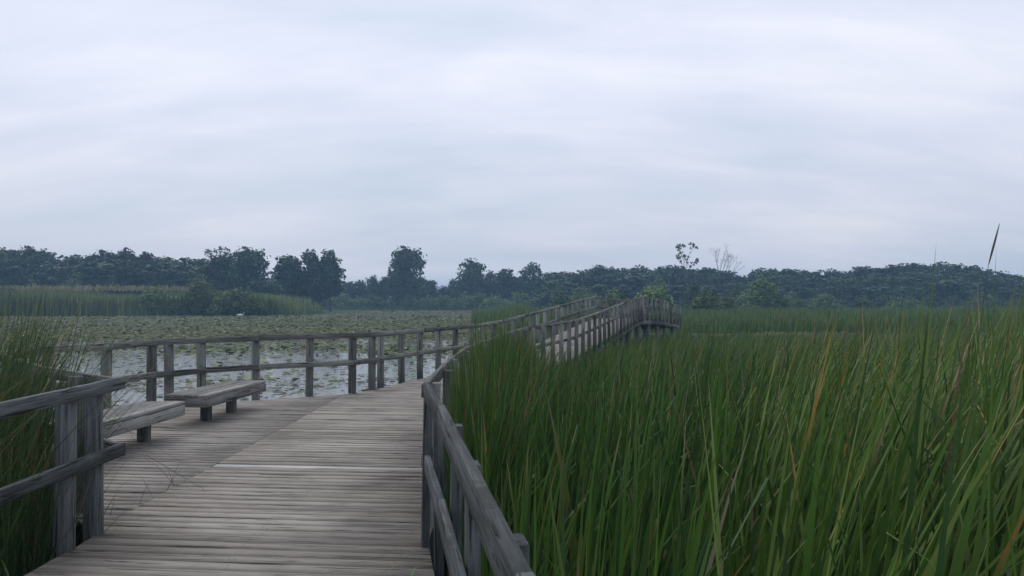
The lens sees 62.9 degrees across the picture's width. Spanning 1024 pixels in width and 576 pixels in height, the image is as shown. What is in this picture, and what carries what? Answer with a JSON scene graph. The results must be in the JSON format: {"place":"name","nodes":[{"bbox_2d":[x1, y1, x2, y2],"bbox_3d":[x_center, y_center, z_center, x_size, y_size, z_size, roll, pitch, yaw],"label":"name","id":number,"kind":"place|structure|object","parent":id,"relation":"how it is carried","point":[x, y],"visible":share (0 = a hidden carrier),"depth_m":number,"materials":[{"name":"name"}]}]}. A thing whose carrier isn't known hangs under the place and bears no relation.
{"place":"outdoors","nodes":[
{"label":"outdoors","id":0,"kind":"place"},
{"bbox_2d":[0,310,913,575],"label":"water","id":1,"kind":"structure","parent":0,"point":[320,372],"depth_m":31.55,"materials":[{"name":"liquid"}]},
{"bbox_2d":[0,280,233,575],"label":"grass reeds","id":2,"kind":"object","parent":1,"relation":"in","point":[15,448],"depth_m":6.07,"materials":[{"name":"plant"}]},
{"bbox_2d":[0,310,919,552],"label":"lily pads","id":3,"kind":"object","parent":1,"relation":"on","point":[327,318],"visible":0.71,"depth_m":60.41,"materials":[{"name":"green plant"}]},
{"bbox_2d":[696,251,1023,575],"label":"leaning reeds","id":4,"kind":"object","parent":1,"relation":"in","point":[979,541],"visible":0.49,"depth_m":3.62,"materials":[{"name":"plant"}]},
{"bbox_2d":[969,223,999,446],"bbox_3d":[2.226,0.915,3.985,0.220,2.450,0.009,0,-1,0],"label":"tall reed","id":5,"kind":"object","parent":1,"relation":"in","point":[993,246],"visible":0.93,"depth_m":4.00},
{"bbox_2d":[20,305,951,380],"bbox_3d":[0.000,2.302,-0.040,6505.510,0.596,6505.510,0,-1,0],"label":"ground","id":6,"kind":"structure","parent":0,"point":[345,311],"depth_m":59.17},
{"bbox_2d":[0,259,28,285],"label":"broadleaf tree","id":7,"kind":"object","parent":6,"relation":"on","point":[8,271],"visible":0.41,"depth_m":179.82,"materials":[{"name":"green plant"}]},
{"bbox_2d":[10,245,56,283],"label":"broadleaf tree","id":8,"kind":"object","parent":6,"relation":"on","point":[29,251],"visible":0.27,"depth_m":183.72,"materials":[{"name":"green plant"}]},
{"bbox_2d":[14,257,56,290],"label":"broadleaf tree","id":9,"kind":"object","parent":6,"relation":"on","point":[31,266],"visible":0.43,"depth_m":179.02,"materials":[{"name":"green plant"}]},
{"bbox_2d":[29,266,73,291],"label":"broadleaf tree","id":10,"kind":"object","parent":6,"relation":"on","point":[51,280],"visible":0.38,"depth_m":177.30,"materials":[{"name":"green plant"}]},
{"bbox_2d":[0,463,114,575],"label":"dry grass","id":11,"kind":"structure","parent":6,"relation":"on","point":[34,534],"depth_m":5.70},
{"bbox_2d":[58,254,80,268],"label":"broadleaf tree","id":12,"kind":"object","parent":6,"relation":"on","point":[70,260],"visible":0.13,"depth_m":192.90,"materials":[{"name":"green plant"}]},
{"bbox_2d":[60,258,104,295],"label":"broadleaf tree","id":13,"kind":"object","parent":6,"relation":"on","point":[82,264],"visible":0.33,"depth_m":177.72,"materials":[{"name":"green plant"}]},
{"bbox_2d":[88,249,119,292],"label":"broadleaf tree","id":14,"kind":"object","parent":6,"relation":"on","point":[107,256],"visible":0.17,"depth_m":186.96,"materials":[{"name":"green plant"}]},
{"bbox_2d":[80,260,128,295],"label":"broadleaf tree","id":15,"kind":"object","parent":6,"relation":"on","point":[103,270],"visible":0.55,"depth_m":178.50,"materials":[{"name":"green plant"}]},
{"bbox_2d":[100,247,134,291],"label":"broadleaf tree","id":16,"kind":"object","parent":6,"relation":"on","point":[123,254],"visible":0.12,"depth_m":183.53,"materials":[{"name":"green plant"}]},
{"bbox_2d":[105,259,149,295],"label":"broadleaf tree","id":17,"kind":"object","parent":6,"relation":"on","point":[124,272],"visible":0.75,"depth_m":176.42,"materials":[{"name":"green plant"}]},
{"bbox_2d":[138,251,158,280],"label":"broadleaf tree","id":18,"kind":"object","parent":6,"relation":"on","point":[147,257],"visible":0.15,"depth_m":187.32,"materials":[{"name":"green plant"}]},
{"bbox_2d":[132,264,172,295],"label":"broadleaf tree","id":19,"kind":"object","parent":6,"relation":"on","point":[151,275],"visible":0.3,"depth_m":178.59,"materials":[{"name":"green plant"}]},
{"bbox_2d":[132,280,180,314],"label":"willow shrub","id":20,"kind":"object","parent":6,"relation":"on","point":[153,299],"visible":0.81,"depth_m":129.84,"materials":[{"name":"green plant"}]},
{"bbox_2d":[0,287,323,315],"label":"reed bank","id":21,"kind":"structure","parent":6,"relation":"on","point":[279,304],"depth_m":129.14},
{"bbox_2d":[0,282,188,292],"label":"reed plumes","id":22,"kind":"object","parent":21,"relation":"on","point":[115,288],"visible":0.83,"depth_m":132.72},
{"bbox_2d":[141,262,190,292],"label":"broadleaf tree","id":23,"kind":"object","parent":6,"relation":"on","point":[171,269],"visible":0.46,"depth_m":178.29,"materials":[{"name":"green plant"}]},
{"bbox_2d":[163,265,210,294],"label":"broadleaf tree","id":24,"kind":"object","parent":6,"relation":"on","point":[190,270],"visible":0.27,"depth_m":179.96,"materials":[{"name":"green plant"}]},
{"bbox_2d":[163,268,232,315],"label":"willow shrub","id":25,"kind":"object","parent":6,"relation":"on","point":[197,290],"visible":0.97,"depth_m":130.04,"materials":[{"name":"green plant"}]},
{"bbox_2d":[204,246,232,286],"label":"airy tree","id":26,"kind":"object","parent":6,"relation":"on","point":[208,251],"visible":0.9,"depth_m":178.52,"materials":[{"name":"green plant"}]},
{"bbox_2d":[200,255,237,286],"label":"broadleaf tree","id":27,"kind":"object","parent":6,"relation":"on","point":[220,274],"visible":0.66,"depth_m":184.28,"materials":[{"name":"green plant"}]},
{"bbox_2d":[206,280,231,292],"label":"broadleaf tree","id":28,"kind":"object","parent":6,"relation":"on","point":[222,286],"visible":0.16,"depth_m":181.00,"materials":[{"name":"green plant"}]},
{"bbox_2d":[207,285,272,315],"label":"willow shrub","id":29,"kind":"object","parent":6,"relation":"on","point":[240,303],"visible":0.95,"depth_m":128.96,"materials":[{"name":"green plant"}]},
{"bbox_2d":[223,246,270,293],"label":"broadleaf tree","id":30,"kind":"object","parent":6,"relation":"on","point":[247,262],"visible":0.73,"depth_m":181.96,"materials":[{"name":"green plant"}]},
{"bbox_2d":[240,280,287,295],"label":"broadleaf tree","id":31,"kind":"object","parent":6,"relation":"on","point":[260,287],"visible":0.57,"depth_m":177.15,"materials":[{"name":"green plant"}]},
{"bbox_2d":[267,254,303,296],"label":"broadleaf tree","id":32,"kind":"object","parent":6,"relation":"on","point":[286,268],"visible":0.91,"depth_m":184.26,"materials":[{"name":"green plant"}]},
{"bbox_2d":[281,248,327,306],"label":"broadleaf tree","id":33,"kind":"object","parent":6,"relation":"on","point":[310,285],"visible":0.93,"depth_m":184.85,"materials":[{"name":"green plant"}]},
{"bbox_2d":[313,296,348,308],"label":"willow shrub","id":34,"kind":"object","parent":6,"relation":"on","point":[321,305],"visible":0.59,"depth_m":228.59,"materials":[{"name":"green plant"}]},
{"bbox_2d":[318,249,345,311],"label":"broadleaf tree","id":35,"kind":"object","parent":6,"relation":"on","point":[334,272],"visible":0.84,"depth_m":188.34,"materials":[{"name":"green plant"}]},
{"bbox_2d":[333,293,356,307],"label":"willow shrub","id":36,"kind":"object","parent":6,"relation":"on","point":[347,301],"visible":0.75,"depth_m":233.07,"materials":[{"name":"green plant"}]},
{"bbox_2d":[340,281,359,299],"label":"broadleaf tree","id":37,"kind":"object","parent":6,"relation":"on","point":[349,288],"visible":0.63,"depth_m":242.89,"materials":[{"name":"green plant"}]},
{"bbox_2d":[24,318,679,575],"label":"boardwalk","id":38,"kind":"structure","parent":6,"relation":"on","point":[311,485],"depth_m":7.27,"materials":[{"name":"grey wood"}]},
{"bbox_2d":[0,346,118,546],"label":"wooden railing","id":39,"kind":"object","parent":38,"relation":"attached to","point":[74,380],"visible":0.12,"depth_m":6.60,"materials":[{"name":"grey wood"}]},
{"bbox_2d":[0,376,125,558],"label":"wooden railing","id":40,"kind":"object","parent":38,"relation":"attached to","point":[90,395],"visible":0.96,"depth_m":5.56,"materials":[{"name":"grey wood"}]},
{"bbox_2d":[43,401,184,442],"bbox_3d":[-4.420,1.602,9.357,0.597,0.425,2.158,0,-1,3],"label":"wooden bench","id":41,"kind":"object","parent":38,"relation":"on","point":[143,417],"visible":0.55,"depth_m":9.62,"materials":[{"name":"grey wood"}]},
{"bbox_2d":[42,332,378,420],"bbox_3d":[-4.538,1.563,13.550,0.848,1.549,6.233,-1,-1,36],"label":"wooden railing","id":42,"kind":"object","parent":38,"relation":"attached to","point":[202,370],"visible":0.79,"depth_m":13.75,"materials":[{"name":"grey wood"}]},
{"bbox_2d":[164,380,265,420],"bbox_3d":[-4.259,1.651,12.174,0.598,0.425,2.104,0,-1,5],"label":"wooden bench","id":43,"kind":"object","parent":38,"relation":"on","point":[205,399],"visible":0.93,"depth_m":11.73,"materials":[{"name":"grey wood"}]},
{"bbox_2d":[421,326,528,569],"bbox_3d":[-0.244,1.549,12.708,0.383,1.549,13.847,0,-1,4],"label":"wooden railing","id":44,"kind":"object","parent":38,"relation":"attached to","point":[434,379],"visible":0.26,"depth_m":7.22,"materials":[{"name":"grey wood"}]},
{"bbox_2d":[421,382,535,575],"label":"wooden railing","id":45,"kind":"object","parent":38,"relation":"attached to","point":[506,549],"visible":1,"depth_m":3.37,"materials":[{"name":"grey wood"}]},
{"bbox_2d":[377,296,595,388],"bbox_3d":[0.740,1.250,28.349,0.276,2.113,25.614,0,-1,15],"label":"wooden railing","id":46,"kind":"object","parent":38,"relation":"attached to","point":[419,353],"visible":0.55,"depth_m":19.33,"materials":[{"name":"grey wood"}]},
{"bbox_2d":[528,297,642,371],"bbox_3d":[3.503,1.298,30.947,0.173,2.107,23.512,0,-1,15],"label":"wooden railing","id":47,"kind":"object","parent":38,"relation":"attached to","point":[636,310],"visible":0.83,"depth_m":28.15,"materials":[{"name":"grey wood"}]},
{"bbox_2d":[594,297,650,317],"bbox_3d":[6.469,1.449,47.057,0.169,1.836,13.483,0,-1,21],"label":"wooden railing","id":48,"kind":"object","parent":38,"relation":"attached to","point":[601,306],"visible":0.33,"depth_m":42.73,"materials":[{"name":"grey wood"}]},
{"bbox_2d":[643,297,681,325],"bbox_3d":[8.659,1.408,47.694,0.161,1.753,11.413,0,-1,21],"label":"wooden railing","id":49,"kind":"object","parent":38,"relation":"attached to","point":[667,310],"visible":0.91,"depth_m":47.56,"materials":[{"name":"grey wood"}]},
{"bbox_2d":[360,275,384,307],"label":"broadleaf tree","id":50,"kind":"object","parent":6,"relation":"on","point":[371,288],"visible":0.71,"depth_m":242.61,"materials":[{"name":"green plant"}]},
{"bbox_2d":[364,292,388,308],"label":"willow shrub","id":51,"kind":"object","parent":6,"relation":"on","point":[374,301],"visible":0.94,"depth_m":232.22,"materials":[{"name":"green plant"}]},
{"bbox_2d":[382,245,427,306],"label":"broadleaf tree","id":52,"kind":"object","parent":6,"relation":"on","point":[405,261],"visible":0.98,"depth_m":229.40,"materials":[{"name":"green plant"}]},
{"bbox_2d":[419,280,439,299],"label":"broadleaf tree","id":53,"kind":"object","parent":6,"relation":"on","point":[432,288],"visible":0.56,"depth_m":242.56,"materials":[{"name":"green plant"}]},
{"bbox_2d":[430,290,461,309],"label":"willow shrub","id":54,"kind":"object","parent":6,"relation":"on","point":[440,299],"visible":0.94,"depth_m":225.84,"materials":[{"name":"green plant"}]},
{"bbox_2d":[446,291,470,309],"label":"willow shrub","id":55,"kind":"object","parent":6,"relation":"on","point":[460,300],"visible":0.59,"depth_m":225.22,"materials":[{"name":"green plant"}]},
{"bbox_2d":[448,257,486,306],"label":"broadleaf tree","id":56,"kind":"object","parent":6,"relation":"on","point":[469,275],"visible":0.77,"depth_m":238.54,"materials":[{"name":"green plant"}]},
{"bbox_2d":[462,293,491,309],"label":"willow shrub","id":57,"kind":"object","parent":6,"relation":"on","point":[472,302],"visible":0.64,"depth_m":200.61,"materials":[{"name":"green plant"}]},
{"bbox_2d":[471,275,492,305],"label":"broadleaf tree","id":58,"kind":"object","parent":6,"relation":"on","point":[484,287],"visible":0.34,"depth_m":240.34,"materials":[{"name":"green plant"}]},
{"bbox_2d":[483,270,499,302],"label":"broadleaf tree","id":59,"kind":"object","parent":6,"relation":"on","point":[490,276],"visible":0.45,"depth_m":244.30,"materials":[{"name":"green plant"}]},
{"bbox_2d":[476,293,509,308],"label":"willow shrub","id":60,"kind":"object","parent":6,"relation":"on","point":[487,303],"visible":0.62,"depth_m":197.98,"materials":[{"name":"green plant"}]},
{"bbox_2d":[493,268,521,300],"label":"broadleaf tree","id":61,"kind":"object","parent":6,"relation":"on","point":[506,279],"visible":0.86,"depth_m":238.60,"materials":[{"name":"green plant"}]},
{"bbox_2d":[516,262,542,302],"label":"broadleaf tree","id":62,"kind":"object","parent":6,"relation":"on","point":[526,287],"visible":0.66,"depth_m":236.34,"materials":[{"name":"green plant"}]},
{"bbox_2d":[531,271,565,290],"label":"broadleaf tree","id":63,"kind":"object","parent":6,"relation":"on","point":[551,276],"visible":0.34,"depth_m":216.52,"materials":[{"name":"green plant"}]},
{"bbox_2d":[529,289,571,308],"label":"broadleaf tree","id":64,"kind":"object","parent":6,"relation":"on","point":[544,300],"visible":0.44,"depth_m":190.85,"materials":[{"name":"green plant"}]},
{"bbox_2d":[531,279,574,304],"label":"broadleaf tree","id":65,"kind":"object","parent":6,"relation":"on","point":[553,284],"visible":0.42,"depth_m":198.54,"materials":[{"name":"green plant"}]},
{"bbox_2d":[547,288,576,309],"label":"willow shrub","id":66,"kind":"object","parent":6,"relation":"on","point":[556,299],"visible":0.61,"depth_m":129.19,"materials":[{"name":"green plant"}]},
{"bbox_2d":[562,286,594,300],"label":"broadleaf tree","id":67,"kind":"object","parent":6,"relation":"on","point":[569,290],"visible":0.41,"depth_m":194.86,"materials":[{"name":"green plant"}]},
{"bbox_2d":[569,286,603,309],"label":"willow shrub","id":68,"kind":"object","parent":6,"relation":"on","point":[578,296],"visible":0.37,"depth_m":149.69,"materials":[{"name":"green plant"}]},
{"bbox_2d":[586,283,615,306],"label":"broadleaf tree","id":69,"kind":"object","parent":6,"relation":"on","point":[601,288],"visible":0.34,"depth_m":196.20,"materials":[{"name":"green plant"}]},
{"bbox_2d":[585,265,620,277],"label":"broadleaf tree","id":70,"kind":"object","parent":6,"relation":"on","point":[599,271],"visible":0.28,"depth_m":216.38,"materials":[{"name":"green plant"}]},
{"bbox_2d":[598,274,625,295],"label":"broadleaf tree","id":71,"kind":"object","parent":6,"relation":"on","point":[615,282],"visible":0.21,"depth_m":200.36,"materials":[{"name":"green plant"}]},
{"bbox_2d":[598,287,629,312],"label":"willow shrub","id":72,"kind":"object","parent":6,"relation":"on","point":[616,294],"visible":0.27,"depth_m":99.44,"materials":[{"name":"green plant"}]},
{"bbox_2d":[611,285,638,299],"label":"broadleaf tree","id":73,"kind":"object","parent":6,"relation":"on","point":[629,292],"visible":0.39,"depth_m":190.18,"materials":[{"name":"green plant"}]},
{"bbox_2d":[615,274,646,291],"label":"broadleaf tree","id":74,"kind":"object","parent":6,"relation":"on","point":[636,281],"visible":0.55,"depth_m":204.39,"materials":[{"name":"green plant"}]},
{"bbox_2d":[631,264,658,281],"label":"broadleaf tree","id":75,"kind":"object","parent":6,"relation":"on","point":[643,271],"visible":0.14,"depth_m":215.58,"materials":[{"name":"green plant"}]},
{"bbox_2d":[635,278,674,310],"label":"willow shrub","id":76,"kind":"object","parent":6,"relation":"on","point":[651,292],"visible":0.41,"depth_m":109.33,"materials":[{"name":"green plant"}]},
{"bbox_2d":[658,274,684,291],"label":"broadleaf tree","id":77,"kind":"object","parent":6,"relation":"on","point":[672,280],"visible":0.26,"depth_m":202.03,"materials":[{"name":"green plant"}]},
{"bbox_2d":[321,300,1023,348],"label":"marsh grass","id":78,"kind":"structure","parent":6,"relation":"on","point":[703,321],"depth_m":63.34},
{"bbox_2d":[653,264,694,307],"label":"broadleaf tree","id":79,"kind":"object","parent":6,"relation":"on","point":[675,269],"visible":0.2,"depth_m":221.22,"materials":[{"name":"green plant"}]},
{"bbox_2d":[661,285,690,306],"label":"broadleaf tree","id":80,"kind":"object","parent":6,"relation":"on","point":[678,292],"visible":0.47,"depth_m":190.38,"materials":[{"name":"green plant"}]},
{"bbox_2d":[676,242,698,294],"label":"bare tree","id":81,"kind":"object","parent":6,"relation":"on","point":[678,256],"visible":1,"depth_m":188.08,"materials":[{"name":"black plant"}]},
{"bbox_2d":[679,270,703,308],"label":"willow shrub","id":82,"kind":"object","parent":6,"relation":"on","point":[694,288],"visible":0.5,"depth_m":149.44,"materials":[{"name":"green plant"}]},
{"bbox_2d":[678,272,711,296],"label":"broadleaf tree","id":83,"kind":"object","parent":6,"relation":"on","point":[691,276],"visible":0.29,"depth_m":201.24,"materials":[{"name":"green plant"}]},
{"bbox_2d":[681,283,723,311],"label":"willow shrub","id":84,"kind":"object","parent":6,"relation":"on","point":[709,300],"visible":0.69,"depth_m":114.05,"materials":[{"name":"green plant"}]},
{"bbox_2d":[700,267,731,283],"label":"broadleaf tree","id":85,"kind":"object","parent":6,"relation":"on","point":[706,271],"visible":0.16,"depth_m":216.06,"materials":[{"name":"green plant"}]},
{"bbox_2d":[431,289,1023,575],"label":"cattail reeds","id":86,"kind":"object","parent":6,"relation":"on","point":[631,485],"visible":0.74,"depth_m":5.13,"materials":[{"name":"plant"}]},
{"bbox_2d":[717,294,737,310],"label":"willow shrub","id":87,"kind":"object","parent":6,"relation":"on","point":[727,301],"visible":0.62,"depth_m":127.29,"materials":[{"name":"green plant"}]},
{"bbox_2d":[734,270,793,310],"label":"willow shrub","id":88,"kind":"object","parent":6,"relation":"on","point":[751,297],"visible":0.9,"depth_m":138.68,"materials":[{"name":"green plant"}]},
{"bbox_2d":[746,267,781,282],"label":"broadleaf tree","id":89,"kind":"object","parent":6,"relation":"on","point":[754,274],"visible":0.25,"depth_m":216.14,"materials":[{"name":"green plant"}]},
{"bbox_2d":[759,276,799,291],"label":"broadleaf tree","id":90,"kind":"object","parent":6,"relation":"on","point":[779,281],"visible":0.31,"depth_m":198.52,"materials":[{"name":"green plant"}]},
{"bbox_2d":[783,286,820,303],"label":"broadleaf tree","id":91,"kind":"object","parent":6,"relation":"on","point":[804,293],"visible":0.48,"depth_m":190.90,"materials":[{"name":"green plant"}]},
{"bbox_2d":[795,277,831,297],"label":"broadleaf tree","id":92,"kind":"object","parent":6,"relation":"on","point":[812,283],"visible":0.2,"depth_m":203.20,"materials":[{"name":"green plant"}]},
{"bbox_2d":[801,288,846,309],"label":"willow shrub","id":93,"kind":"object","parent":6,"relation":"on","point":[821,301],"visible":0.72,"depth_m":148.96,"materials":[{"name":"green plant"}]},
{"bbox_2d":[812,286,848,301],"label":"broadleaf tree","id":94,"kind":"object","parent":6,"relation":"on","point":[834,291],"visible":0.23,"depth_m":188.68,"materials":[{"name":"green plant"}]},
{"bbox_2d":[848,265,876,278],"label":"broadleaf tree","id":95,"kind":"object","parent":6,"relation":"on","point":[862,271],"visible":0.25,"depth_m":219.89,"materials":[{"name":"green plant"}]},
{"bbox_2d":[849,294,878,308],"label":"willow shrub","id":96,"kind":"object","parent":6,"relation":"on","point":[860,302],"visible":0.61,"depth_m":154.45,"materials":[{"name":"green plant"}]},
{"bbox_2d":[870,292,897,308],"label":"willow shrub","id":97,"kind":"object","parent":6,"relation":"on","point":[878,303],"visible":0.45,"depth_m":172.66,"materials":[{"name":"green plant"}]},
{"bbox_2d":[879,264,913,285],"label":"broadleaf tree","id":98,"kind":"object","parent":6,"relation":"on","point":[893,270],"visible":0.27,"depth_m":212.47,"materials":[{"name":"green plant"}]},
{"bbox_2d":[873,295,924,310],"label":"willow shrub","id":99,"kind":"object","parent":6,"relation":"on","point":[904,302],"visible":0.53,"depth_m":149.25,"materials":[{"name":"green plant"}]},
{"bbox_2d":[908,263,940,274],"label":"broadleaf tree","id":100,"kind":"object","parent":6,"relation":"on","point":[928,269],"visible":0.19,"depth_m":213.82,"materials":[{"name":"green plant"}]},
{"bbox_2d":[930,261,954,279],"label":"broadleaf tree","id":101,"kind":"object","parent":6,"relation":"on","point":[948,271],"visible":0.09,"depth_m":218.39,"materials":[{"name":"green plant"}]},
{"bbox_2d":[926,279,983,299],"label":"broadleaf tree","id":102,"kind":"object","parent":6,"relation":"on","point":[955,287],"visible":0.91,"depth_m":189.50,"materials":[{"name":"green plant"}]},
{"bbox_2d":[946,271,1003,293],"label":"broadleaf tree","id":103,"kind":"object","parent":6,"relation":"on","point":[973,276],"visible":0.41,"depth_m":200.47,"materials":[{"name":"green plant"}]},
{"bbox_2d":[958,282,1003,304],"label":"broadleaf tree","id":104,"kind":"object","parent":6,"relation":"on","point":[981,286],"visible":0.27,"depth_m":192.86,"materials":[{"name":"green plant"}]},
{"bbox_2d":[985,274,1019,293],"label":"broadleaf tree","id":105,"kind":"object","parent":6,"relation":"on","point":[996,287],"visible":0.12,"depth_m":203.53,"materials":[{"name":"green plant"}]},
{"bbox_2d":[0,0,1023,298],"label":"sky","id":106,"kind":"structure","parent":0,"point":[572,136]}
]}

